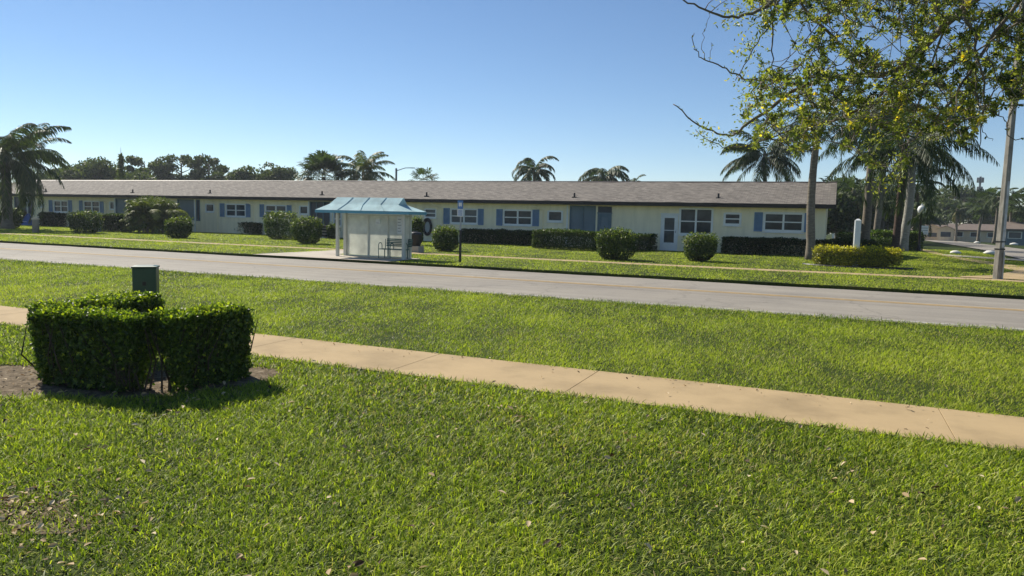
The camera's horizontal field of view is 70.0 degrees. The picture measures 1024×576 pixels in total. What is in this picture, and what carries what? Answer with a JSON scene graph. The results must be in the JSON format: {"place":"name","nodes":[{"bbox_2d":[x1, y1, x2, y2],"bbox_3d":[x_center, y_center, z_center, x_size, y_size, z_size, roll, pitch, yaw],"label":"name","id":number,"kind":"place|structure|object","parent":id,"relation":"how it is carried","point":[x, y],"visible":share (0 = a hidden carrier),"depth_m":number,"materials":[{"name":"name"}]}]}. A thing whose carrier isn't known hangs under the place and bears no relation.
{"place":"outdoors","nodes":[
{"label":"outdoors","id":0,"kind":"place"},
{"bbox_2d":[0,225,1023,279],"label":"lawn","id":1,"kind":"structure","parent":0,"point":[744,262],"depth_m":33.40,"materials":[{"name":"plant"}]},
{"bbox_2d":[0,207,23,227],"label":"bush","id":2,"kind":"object","parent":1,"relation":"on","point":[17,219],"visible":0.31,"depth_m":54.09,"materials":[{"name":"green plant"}]},
{"bbox_2d":[0,123,70,179],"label":"palm tree","id":3,"kind":"object","parent":1,"relation":"on","point":[42,147],"visible":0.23,"depth_m":89.38,"materials":[{"name":"green plant"}]},
{"bbox_2d":[0,123,71,228],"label":"palm tree","id":4,"kind":"object","parent":1,"relation":"on","point":[21,172],"visible":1,"depth_m":52.16,"materials":[{"name":"green plant"}]},
{"bbox_2d":[37,211,67,226],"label":"hedge","id":5,"kind":"object","parent":1,"relation":"on","point":[49,218],"visible":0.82,"depth_m":60.56,"materials":[{"name":"green plant"}]},
{"bbox_2d":[66,209,104,232],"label":"bush","id":6,"kind":"object","parent":1,"relation":"on","point":[75,220],"visible":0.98,"depth_m":46.98,"materials":[{"name":"green plant"}]},
{"bbox_2d":[101,212,132,231],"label":"hedge","id":7,"kind":"object","parent":1,"relation":"on","point":[111,222],"visible":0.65,"depth_m":51.16,"materials":[{"name":"green plant"}]},
{"bbox_2d":[114,153,126,179],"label":"spire tree","id":8,"kind":"object","parent":1,"relation":"on","point":[120,167],"visible":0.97,"depth_m":82.85,"materials":[{"name":"green plant"}]},
{"bbox_2d":[119,195,189,232],"bbox_3d":[-24.943,-5.089,51.107,4.515,2.867,5.174,-1,6,-24],"label":"palm clump","id":9,"kind":"object","parent":1,"relation":"on","point":[147,216],"visible":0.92,"depth_m":50.19,"materials":[{"name":"green plant"}]},
{"bbox_2d":[164,216,193,237],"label":"bush","id":10,"kind":"object","parent":1,"relation":"on","point":[182,228],"visible":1,"depth_m":42.93,"materials":[{"name":"green plant"}]},
{"bbox_2d":[234,221,262,234],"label":"hedge","id":11,"kind":"object","parent":1,"relation":"on","point":[255,227],"visible":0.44,"depth_m":52.48,"materials":[{"name":"green plant"}]},
{"bbox_2d":[262,209,298,238],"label":"bush","id":12,"kind":"object","parent":1,"relation":"on","point":[270,224],"visible":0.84,"depth_m":44.65,"materials":[{"name":"green plant"}]},
{"bbox_2d":[290,215,324,243],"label":"bush","id":13,"kind":"object","parent":1,"relation":"on","point":[302,227],"visible":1,"depth_m":39.27,"materials":[{"name":"green plant"}]},
{"bbox_2d":[326,222,339,238],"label":"bush","id":14,"kind":"object","parent":1,"relation":"on","point":[331,231],"visible":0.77,"depth_m":47.27,"materials":[{"name":"green plant"}]},
{"bbox_2d":[412,231,423,252],"bbox_3d":[-4.416,-2.086,33.302,0.660,1.000,0.620,4,6,23],"label":"litter bin","id":15,"kind":"object","parent":1,"relation":"on","point":[417,247],"visible":0.77,"depth_m":33.06,"materials":[{"name":"metal"}]},
{"bbox_2d":[412,215,424,242],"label":"bush","id":16,"kind":"object","parent":1,"relation":"on","point":[417,224],"visible":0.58,"depth_m":40.80,"materials":[{"name":"green plant"}]},
{"bbox_2d":[430,225,458,250],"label":"bush","id":17,"kind":"object","parent":1,"relation":"on","point":[443,239],"visible":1,"depth_m":34.87,"materials":[{"name":"green plant"}]},
{"bbox_2d":[461,228,534,245],"bbox_3d":[-0.833,-3.124,44.563,5.288,1.061,1.030,4,6,27],"label":"hedge","id":18,"kind":"object","parent":1,"relation":"on","point":[502,234],"visible":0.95,"depth_m":44.35,"materials":[{"name":"green plant"}]},
{"bbox_2d":[531,228,599,250],"bbox_3d":[2.969,-2.619,39.477,4.006,1.232,1.319,5,7,31],"label":"hedge","id":19,"kind":"object","parent":1,"relation":"on","point":[549,234],"visible":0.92,"depth_m":39.20,"materials":[{"name":"green plant"}]},
{"bbox_2d":[593,226,637,259],"bbox_3d":[4.380,-1.901,31.183,1.821,1.537,1.779,1,6,0],"label":"bush","id":20,"kind":"object","parent":1,"relation":"on","point":[627,241],"visible":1,"depth_m":30.73,"materials":[{"name":"green plant"}]},
{"bbox_2d":[612,233,657,250],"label":"hedge","id":21,"kind":"object","parent":1,"relation":"on","point":[648,239],"visible":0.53,"depth_m":39.81,"materials":[{"name":"green plant"}]},
{"bbox_2d":[681,231,720,261],"bbox_3d":[8.087,-1.755,31.366,1.598,1.362,1.526,1,6,0],"label":"bush","id":22,"kind":"object","parent":1,"relation":"on","point":[693,242],"visible":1,"depth_m":30.97,"materials":[{"name":"green plant"}]},
{"bbox_2d":[720,236,876,256],"bbox_3d":[14.821,-2.136,38.083,7.675,1.077,1.222,2,6,12],"label":"hedge","id":23,"kind":"object","parent":1,"relation":"on","point":[752,242],"visible":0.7,"depth_m":38.04,"materials":[{"name":"green plant"}]},
{"bbox_2d":[767,97,874,259],"bbox_3d":[14.085,-4.903,34.015,4.710,7.657,4.792,4,6,23],"label":"palm tree","id":24,"kind":"object","parent":1,"relation":"on","point":[810,230],"visible":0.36,"depth_m":34.10,"materials":[{"name":"green plant"}]},
{"bbox_2d":[829,237,891,247],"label":"hedge","id":25,"kind":"object","parent":1,"relation":"on","point":[886,241],"visible":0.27,"depth_m":46.29,"materials":[{"name":"green plant"}]},
{"bbox_2d":[808,76,936,240],"bbox_3d":[21.339,-7.418,44.291,7.384,10.911,7.192,4,6,23],"label":"palm tree","id":26,"kind":"object","parent":1,"relation":"on","point":[866,222],"visible":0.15,"depth_m":44.47,"materials":[{"name":"green plant"}]},
{"bbox_2d":[870,229,924,250],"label":"hedge","id":27,"kind":"object","parent":1,"relation":"on","point":[913,236],"visible":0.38,"depth_m":48.87,"materials":[{"name":"green plant"}]},
{"bbox_2d":[818,100,999,248],"bbox_3d":[20.820,-5.798,38.872,7.183,8.748,7.592,7,8,44],"label":"palm tree","id":28,"kind":"object","parent":1,"relation":"on","point":[929,157],"visible":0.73,"depth_m":38.57,"materials":[{"name":"green plant"}]},
{"bbox_2d":[853,109,980,251],"bbox_3d":[26.007,-7.153,47.630,7.184,10.002,7.422,4,6,23],"label":"palm tree","id":29,"kind":"object","parent":1,"relation":"on","point":[907,217],"visible":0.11,"depth_m":47.23,"materials":[{"name":"green plant"}]},
{"bbox_2d":[916,204,924,250],"bbox_3d":[26.780,-3.884,47.970,0.490,3.280,0.490,4,6,23],"label":"globe lamp","id":30,"kind":"object","parent":1,"relation":"on","point":[919,209],"visible":0.74,"depth_m":47.93,"materials":[{"name":"black metal"}]},
{"bbox_2d":[992,0,1023,279],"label":"utility pole","id":31,"kind":"object","parent":1,"relation":"on","point":[999,262],"visible":0.74,"depth_m":24.27,"materials":[{"name":"concrete"}]},
{"label":"mulch bed","id":32,"kind":"structure","parent":1,"relation":"on","visible":0},
{"bbox_2d":[811,242,903,267],"bbox_3d":[14.213,-1.355,30.138,3.455,1.032,1.442,3,6,17],"label":"golden hedge","id":33,"kind":"object","parent":32,"relation":"on","point":[870,255],"visible":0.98,"depth_m":29.75,"materials":[{"name":"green plant"}]},
{"bbox_2d":[853,219,861,265],"bbox_3d":[14.321,-1.868,30.399,0.220,2.010,1.370,4,6,23],"label":"post","id":34,"kind":"object","parent":32,"relation":"on","point":[857,231],"visible":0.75,"depth_m":29.76,"materials":[{"name":"white paint"}]},
{"bbox_2d":[802,263,912,269],"bbox_3d":[13.937,-0.860,29.578,4.129,0.078,1.118,4,6,23],"label":"bed edging","id":35,"kind":"object","parent":32,"relation":"on","point":[859,267],"visible":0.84,"depth_m":29.09,"materials":[{"name":"concrete"}]},
{"bbox_2d":[0,321,1023,575],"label":"lawn","id":36,"kind":"structure","parent":0,"point":[512,558],"depth_m":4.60,"materials":[{"name":"plant"}]},
{"bbox_2d":[0,491,92,538],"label":"soil patch","id":37,"kind":"object","parent":36,"relation":"on","point":[49,522],"visible":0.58,"depth_m":4.39,"materials":[{"name":"brown soil"}]},
{"bbox_2d":[0,355,284,559],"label":"bed leaves","id":38,"kind":"object","parent":36,"relation":"on","point":[17,528],"visible":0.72,"depth_m":4.47,"materials":[{"name":"brown plant"}]},
{"bbox_2d":[0,351,313,406],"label":"soil bed","id":39,"kind":"object","parent":36,"relation":"on","point":[27,382],"visible":0.14,"depth_m":7.64,"materials":[{"name":"brown soil"}]},
{"bbox_2d":[21,289,257,394],"bbox_3d":[-3.979,0.546,8.070,2.127,0.948,1.839,4,6,23],"label":"hedge","id":40,"kind":"object","parent":39,"relation":"on","point":[101,341],"visible":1,"depth_m":7.46,"materials":[{"name":"green plant"}]},
{"bbox_2d":[0,360,1023,575],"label":"fallen leaves","id":41,"kind":"object","parent":36,"relation":"on","point":[361,562],"visible":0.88,"depth_m":4.90,"materials":[{"name":"brown plant"}]},
{"bbox_2d":[0,243,1023,330],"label":"road","id":42,"kind":"structure","parent":0,"point":[977,314],"depth_m":19.28,"materials":[{"name":"grey asphalt"}]},
{"bbox_2d":[0,258,1016,328],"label":"road edge line","id":43,"kind":"object","parent":42,"relation":"on","point":[593,299],"visible":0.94,"depth_m":16.11,"materials":[{"name":"white paint"}]},
{"bbox_2d":[3,248,1022,310],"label":"road centre line","id":44,"kind":"object","parent":42,"relation":"on","point":[567,282],"visible":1,"depth_m":19.71,"materials":[{"name":"yellow paint"}]},
{"bbox_2d":[0,257,1023,417],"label":"verge","id":45,"kind":"structure","parent":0,"point":[824,363],"depth_m":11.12,"materials":[{"name":"plant"}]},
{"bbox_2d":[131,265,159,292],"bbox_3d":[-6.794,-0.026,13.578,0.424,0.795,0.384,-1,6,-18],"label":"utility box","id":46,"kind":"object","parent":45,"relation":"on","point":[145,277],"visible":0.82,"depth_m":13.40,"materials":[{"name":"green paint"}]},
{"bbox_2d":[0,306,1023,452],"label":"sidewalk","id":47,"kind":"structure","parent":0,"point":[992,430],"depth_m":7.83,"materials":[{"name":"concrete"}]},
{"bbox_2d":[0,234,1023,299],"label":"verge","id":48,"kind":"structure","parent":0,"point":[808,285],"depth_m":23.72,"materials":[{"name":"plant"}]},
{"bbox_2d":[257,250,417,261],"bbox_3d":[-6.291,-1.347,29.747,6.267,0.001,5.160,4,6,23],"label":"shelter pad","id":49,"kind":"object","parent":48,"relation":"on","point":[331,254],"visible":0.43,"depth_m":28.52,"materials":[{"name":"concrete"}]},
{"bbox_2d":[315,197,426,259],"bbox_3d":[-5.507,-2.313,28.416,4.268,2.413,1.320,4,6,23],"label":"bus shelter","id":50,"kind":"object","parent":49,"relation":"on","point":[367,232],"visible":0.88,"depth_m":28.43,"materials":[{"name":"teal paint"}]},
{"bbox_2d":[378,238,412,258],"bbox_3d":[-4.458,-1.458,27.939,1.266,0.833,0.459,4,6,23],"label":"bench","id":51,"kind":"object","parent":49,"relation":"on","point":[393,244],"visible":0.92,"depth_m":28.03,"materials":[{"name":"grey metal"}]},
{"bbox_2d":[457,200,462,261],"bbox_3d":[-1.863,-1.991,26.421,0.240,2.330,0.097,4,6,23],"label":"bus stop sign","id":52,"kind":"object","parent":48,"relation":"on","point":[460,209],"visible":0.97,"depth_m":26.36,"materials":[{"name":"metal"}]},
{"bbox_2d":[0,233,1023,281],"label":"sidewalk","id":53,"kind":"structure","parent":0,"point":[595,261],"depth_m":28.29,"materials":[{"name":"concrete"}]},
{"bbox_2d":[0,0,1023,236],"label":"sky","id":54,"kind":"structure","parent":0,"point":[463,90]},
{"bbox_2d":[727,233,1023,315],"bbox_3d":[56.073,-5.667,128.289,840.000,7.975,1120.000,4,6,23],"label":"ground","id":55,"kind":"structure","parent":0,"point":[932,245],"depth_m":70.49,"materials":[{"name":"green plant"}]},
{"bbox_2d":[56,156,135,179],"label":"broadleaf tree","id":56,"kind":"object","parent":55,"relation":"on","point":[99,169],"visible":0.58,"depth_m":103.73,"materials":[{"name":"green plant"}]},
{"bbox_2d":[108,165,156,179],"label":"broadleaf tree","id":57,"kind":"object","parent":55,"relation":"on","point":[139,175],"visible":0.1,"depth_m":109.77,"materials":[{"name":"green plant"}]},
{"bbox_2d":[124,155,165,179],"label":"pine tree","id":58,"kind":"object","parent":55,"relation":"on","point":[132,160],"visible":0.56,"depth_m":114.46,"materials":[{"name":"green plant"}]},
{"bbox_2d":[151,154,209,179],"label":"pine tree","id":59,"kind":"object","parent":55,"relation":"on","point":[171,160],"visible":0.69,"depth_m":116.61,"materials":[{"name":"green plant"}]},
{"bbox_2d":[188,153,229,179],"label":"pine tree","id":60,"kind":"object","parent":55,"relation":"on","point":[200,160],"visible":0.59,"depth_m":117.64,"materials":[{"name":"green plant"}]},
{"bbox_2d":[200,170,223,179],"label":"broadleaf tree","id":61,"kind":"object","parent":55,"relation":"on","point":[212,176],"visible":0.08,"depth_m":114.34,"materials":[{"name":"green plant"}]},
{"bbox_2d":[223,165,258,179],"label":"broadleaf tree","id":62,"kind":"object","parent":55,"relation":"on","point":[242,173],"visible":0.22,"depth_m":113.67,"materials":[{"name":"green plant"}]},
{"bbox_2d":[257,161,298,180],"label":"broadleaf tree","id":63,"kind":"object","parent":55,"relation":"on","point":[280,173],"visible":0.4,"depth_m":113.55,"materials":[{"name":"green plant"}]},
{"bbox_2d":[294,150,349,180],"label":"palm tree","id":64,"kind":"object","parent":55,"relation":"on","point":[324,161],"visible":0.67,"depth_m":79.27,"materials":[{"name":"green plant"}]},
{"bbox_2d":[333,150,394,180],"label":"palm tree","id":65,"kind":"object","parent":55,"relation":"on","point":[360,165],"visible":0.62,"depth_m":80.59,"materials":[{"name":"green plant"}]},
{"bbox_2d":[0,180,836,255],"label":"bungalow row","id":66,"kind":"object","parent":55,"relation":"on","point":[671,214],"visible":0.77,"depth_m":45.38,"materials":[{"name":"beige paint"}]},
{"bbox_2d":[53,200,67,212],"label":"window","id":67,"kind":"structure","parent":66,"relation":"in","point":[61,206],"depth_m":60.85,"materials":[{"name":"white glass"}]},
{"bbox_2d":[83,201,99,213],"bbox_3d":[-34.108,-6.569,59.360,1.994,1.030,0.130,4,6,23],"label":"window","id":68,"kind":"structure","parent":66,"relation":"in","point":[94,206],"depth_m":59.35,"materials":[{"name":"white glass"}]},
{"bbox_2d":[225,204,245,217],"bbox_3d":[-20.131,-5.638,53.293,1.981,1.004,0.130,4,6,23],"label":"window","id":69,"kind":"structure","parent":66,"relation":"in","point":[232,210],"depth_m":53.29,"materials":[{"name":"white glass"}]},
{"bbox_2d":[265,205,286,218],"bbox_3d":[-16.726,-5.414,51.815,1.998,0.960,0.130,4,6,23],"label":"window","id":70,"kind":"structure","parent":66,"relation":"in","point":[268,208],"depth_m":51.80,"materials":[{"name":"white glass"}]},
{"bbox_2d":[423,218,431,235],"bbox_3d":[-5.433,-3.926,46.867,0.740,1.152,0.133,4,6,23],"label":"hose reel","id":71,"kind":"object","parent":66,"relation":"attached to","point":[427,226],"visible":0.83,"depth_m":46.84,"materials":[{"name":"black paint"}]},
{"bbox_2d":[423,208,436,218],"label":"window","id":72,"kind":"structure","parent":66,"relation":"in","point":[431,213],"depth_m":46.80,"materials":[{"name":"white paint"}]},
{"bbox_2d":[450,208,477,224],"bbox_3d":[-3.011,-4.478,45.863,2.002,1.014,0.130,4,6,23],"label":"window","id":73,"kind":"structure","parent":66,"relation":"in","point":[470,216],"depth_m":45.82,"materials":[{"name":"grey glass"}]},
{"bbox_2d":[502,209,532,226],"bbox_3d":[0.344,-4.256,44.407,2.002,1.014,0.130,4,6,23],"label":"window","id":74,"kind":"structure","parent":66,"relation":"in","point":[511,217],"depth_m":44.42,"materials":[{"name":"grey glass"}]},
{"bbox_2d":[546,210,562,222],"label":"window","id":75,"kind":"structure","parent":66,"relation":"in","point":[553,216],"depth_m":43.44,"materials":[{"name":"grey glass"}]},
{"bbox_2d":[597,212,611,247],"bbox_3d":[5.326,-3.333,42.272,0.888,2.048,0.054,4,6,23],"label":"door","id":76,"kind":"structure","parent":66,"relation":"in","point":[604,219],"depth_m":42.24,"materials":[{"name":"blue wood"}]},
{"bbox_2d":[660,213,678,250],"bbox_3d":[8.756,-3.121,40.768,1.017,2.077,0.079,4,6,23],"label":"door","id":77,"kind":"structure","parent":66,"relation":"in","point":[669,222],"depth_m":40.78,"materials":[{"name":"white paint"}]},
{"bbox_2d":[677,207,713,235],"bbox_3d":[10.098,-3.627,40.171,1.914,1.567,0.130,4,6,23],"label":"window","id":78,"kind":"structure","parent":66,"relation":"in","point":[693,220],"depth_m":40.19,"materials":[{"name":"white glass"}]},
{"bbox_2d":[722,212,741,226],"bbox_3d":[11.874,-3.691,39.383,0.997,0.755,0.130,4,6,23],"label":"window","id":79,"kind":"structure","parent":66,"relation":"in","point":[733,219],"depth_m":39.38,"materials":[{"name":"white paint"}]},
{"bbox_2d":[762,212,804,233],"bbox_3d":[14.239,-3.429,38.366,2.096,1.097,0.130,4,6,23],"label":"window","id":80,"kind":"structure","parent":66,"relation":"in","point":[773,222],"depth_m":38.36,"materials":[{"name":"white glass"}]},
{"bbox_2d":[408,167,438,180],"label":"palm tree","id":81,"kind":"object","parent":55,"relation":"on","point":[420,171],"visible":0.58,"depth_m":89.87,"materials":[{"name":"green plant"}]},
{"bbox_2d":[511,156,558,180],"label":"palm tree","id":82,"kind":"object","parent":55,"relation":"on","point":[529,170],"visible":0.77,"depth_m":90.15,"materials":[{"name":"green plant"}]},
{"bbox_2d":[578,165,629,180],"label":"palm tree","id":83,"kind":"object","parent":55,"relation":"on","point":[614,171],"visible":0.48,"depth_m":88.97,"materials":[{"name":"green plant"}]},
{"bbox_2d":[720,117,818,181],"bbox_3d":[21.456,-8.770,61.576,7.895,10.275,8.137,4,6,23],"label":"palm tree","id":84,"kind":"object","parent":55,"relation":"on","point":[749,157],"visible":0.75,"depth_m":60.48,"materials":[{"name":"green plant"}]},
{"bbox_2d":[826,190,857,237],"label":"broadleaf tree","id":85,"kind":"object","parent":55,"relation":"on","point":[840,218],"visible":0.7,"depth_m":74.88,"materials":[{"name":"green plant"}]},
{"bbox_2d":[673,0,1023,197],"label":"overhanging tree","id":86,"kind":"object","parent":55,"relation":"on","point":[972,86],"visible":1,"depth_m":6.45,"materials":[{"name":"green plant"}]},
{"bbox_2d":[829,170,888,232],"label":"palm tree","id":87,"kind":"object","parent":55,"relation":"on","point":[845,188],"visible":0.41,"depth_m":78.69,"materials":[{"name":"green plant"}]},
{"bbox_2d":[846,190,884,229],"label":"broadleaf tree","id":88,"kind":"object","parent":55,"relation":"on","point":[872,219],"visible":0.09,"depth_m":80.67,"materials":[{"name":"green plant"}]},
{"bbox_2d":[850,180,905,229],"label":"palm tree","id":89,"kind":"object","parent":55,"relation":"on","point":[883,217],"visible":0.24,"depth_m":81.24,"materials":[{"name":"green plant"}]},
{"bbox_2d":[833,85,943,229],"bbox_3d":[30.865,-9.901,60.587,8.764,13.276,8.323,4,6,23],"label":"palm tree","id":90,"kind":"object","parent":55,"relation":"on","point":[877,219],"visible":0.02,"depth_m":60.70,"materials":[{"name":"green plant"}]},
{"bbox_2d":[885,195,949,238],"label":"palm tree","id":91,"kind":"object","parent":55,"relation":"on","point":[916,213],"visible":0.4,"depth_m":72.31,"materials":[{"name":"green plant"}]},
{"bbox_2d":[891,169,946,230],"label":"palm tree","id":92,"kind":"object","parent":55,"relation":"on","point":[916,199],"visible":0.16,"depth_m":82.76,"materials":[{"name":"green plant"}]},
{"bbox_2d":[910,224,946,239],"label":"house","id":93,"kind":"structure","parent":55,"relation":"on","point":[934,228],"depth_m":143.20,"materials":[{"name":"beige paint"}]},
{"bbox_2d":[919,197,966,215],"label":"broadleaf tree","id":94,"kind":"object","parent":55,"relation":"on","point":[943,201],"visible":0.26,"depth_m":173.70,"materials":[{"name":"green plant"}]},
{"bbox_2d":[919,184,986,205],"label":"broadleaf tree","id":95,"kind":"object","parent":55,"relation":"on","point":[965,192],"visible":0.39,"depth_m":178.78,"materials":[{"name":"green plant"}]},
{"bbox_2d":[941,202,974,240],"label":"palm tree","id":96,"kind":"object","parent":55,"relation":"on","point":[957,214],"visible":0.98,"depth_m":127.38,"materials":[{"name":"green plant"}]},
{"bbox_2d":[937,223,996,242],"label":"house","id":97,"kind":"structure","parent":55,"relation":"on","point":[966,232],"depth_m":135.44,"materials":[{"name":"beige paint"}]},
{"bbox_2d":[945,202,994,224],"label":"broadleaf tree","id":98,"kind":"object","parent":55,"relation":"on","point":[971,215],"visible":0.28,"depth_m":174.23,"materials":[{"name":"green plant"}]},
{"bbox_2d":[966,186,998,241],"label":"palm tree","id":99,"kind":"object","parent":55,"relation":"on","point":[981,212],"visible":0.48,"depth_m":116.72,"materials":[{"name":"green plant"}]},
{"bbox_2d":[977,187,1019,243],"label":"palm tree","id":100,"kind":"object","parent":55,"relation":"on","point":[995,213],"visible":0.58,"depth_m":111.97,"materials":[{"name":"green plant"}]},
{"bbox_2d":[991,187,1023,221],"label":"palm tree","id":101,"kind":"object","parent":55,"relation":"on","point":[1021,190],"visible":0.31,"depth_m":106.89,"materials":[{"name":"green plant"}]},
{"bbox_2d":[1005,222,1023,245],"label":"house","id":102,"kind":"structure","parent":55,"relation":"on","point":[1014,232],"depth_m":98.81,"materials":[{"name":"blue paint"}]},
{"bbox_2d":[1008,190,1023,222],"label":"palm tree","id":103,"kind":"object","parent":55,"relation":"on","point":[1019,215],"visible":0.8,"depth_m":101.71,"materials":[{"name":"green plant"}]},
{"bbox_2d":[921,249,1023,270],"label":"side path","id":104,"kind":"structure","parent":0,"point":[1006,265],"depth_m":36.20,"materials":[{"name":"concrete"}]},
{"bbox_2d":[926,240,1023,258],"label":"side street","id":105,"kind":"structure","parent":0,"point":[1014,252],"depth_m":67.50,"materials":[{"name":"grey asphalt"}]},
{"bbox_2d":[960,269,1023,279],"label":"path junction","id":106,"kind":"object","parent":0,"point":[1019,274],"visible":0.89,"depth_m":25.84,"materials":[{"name":"concrete"}]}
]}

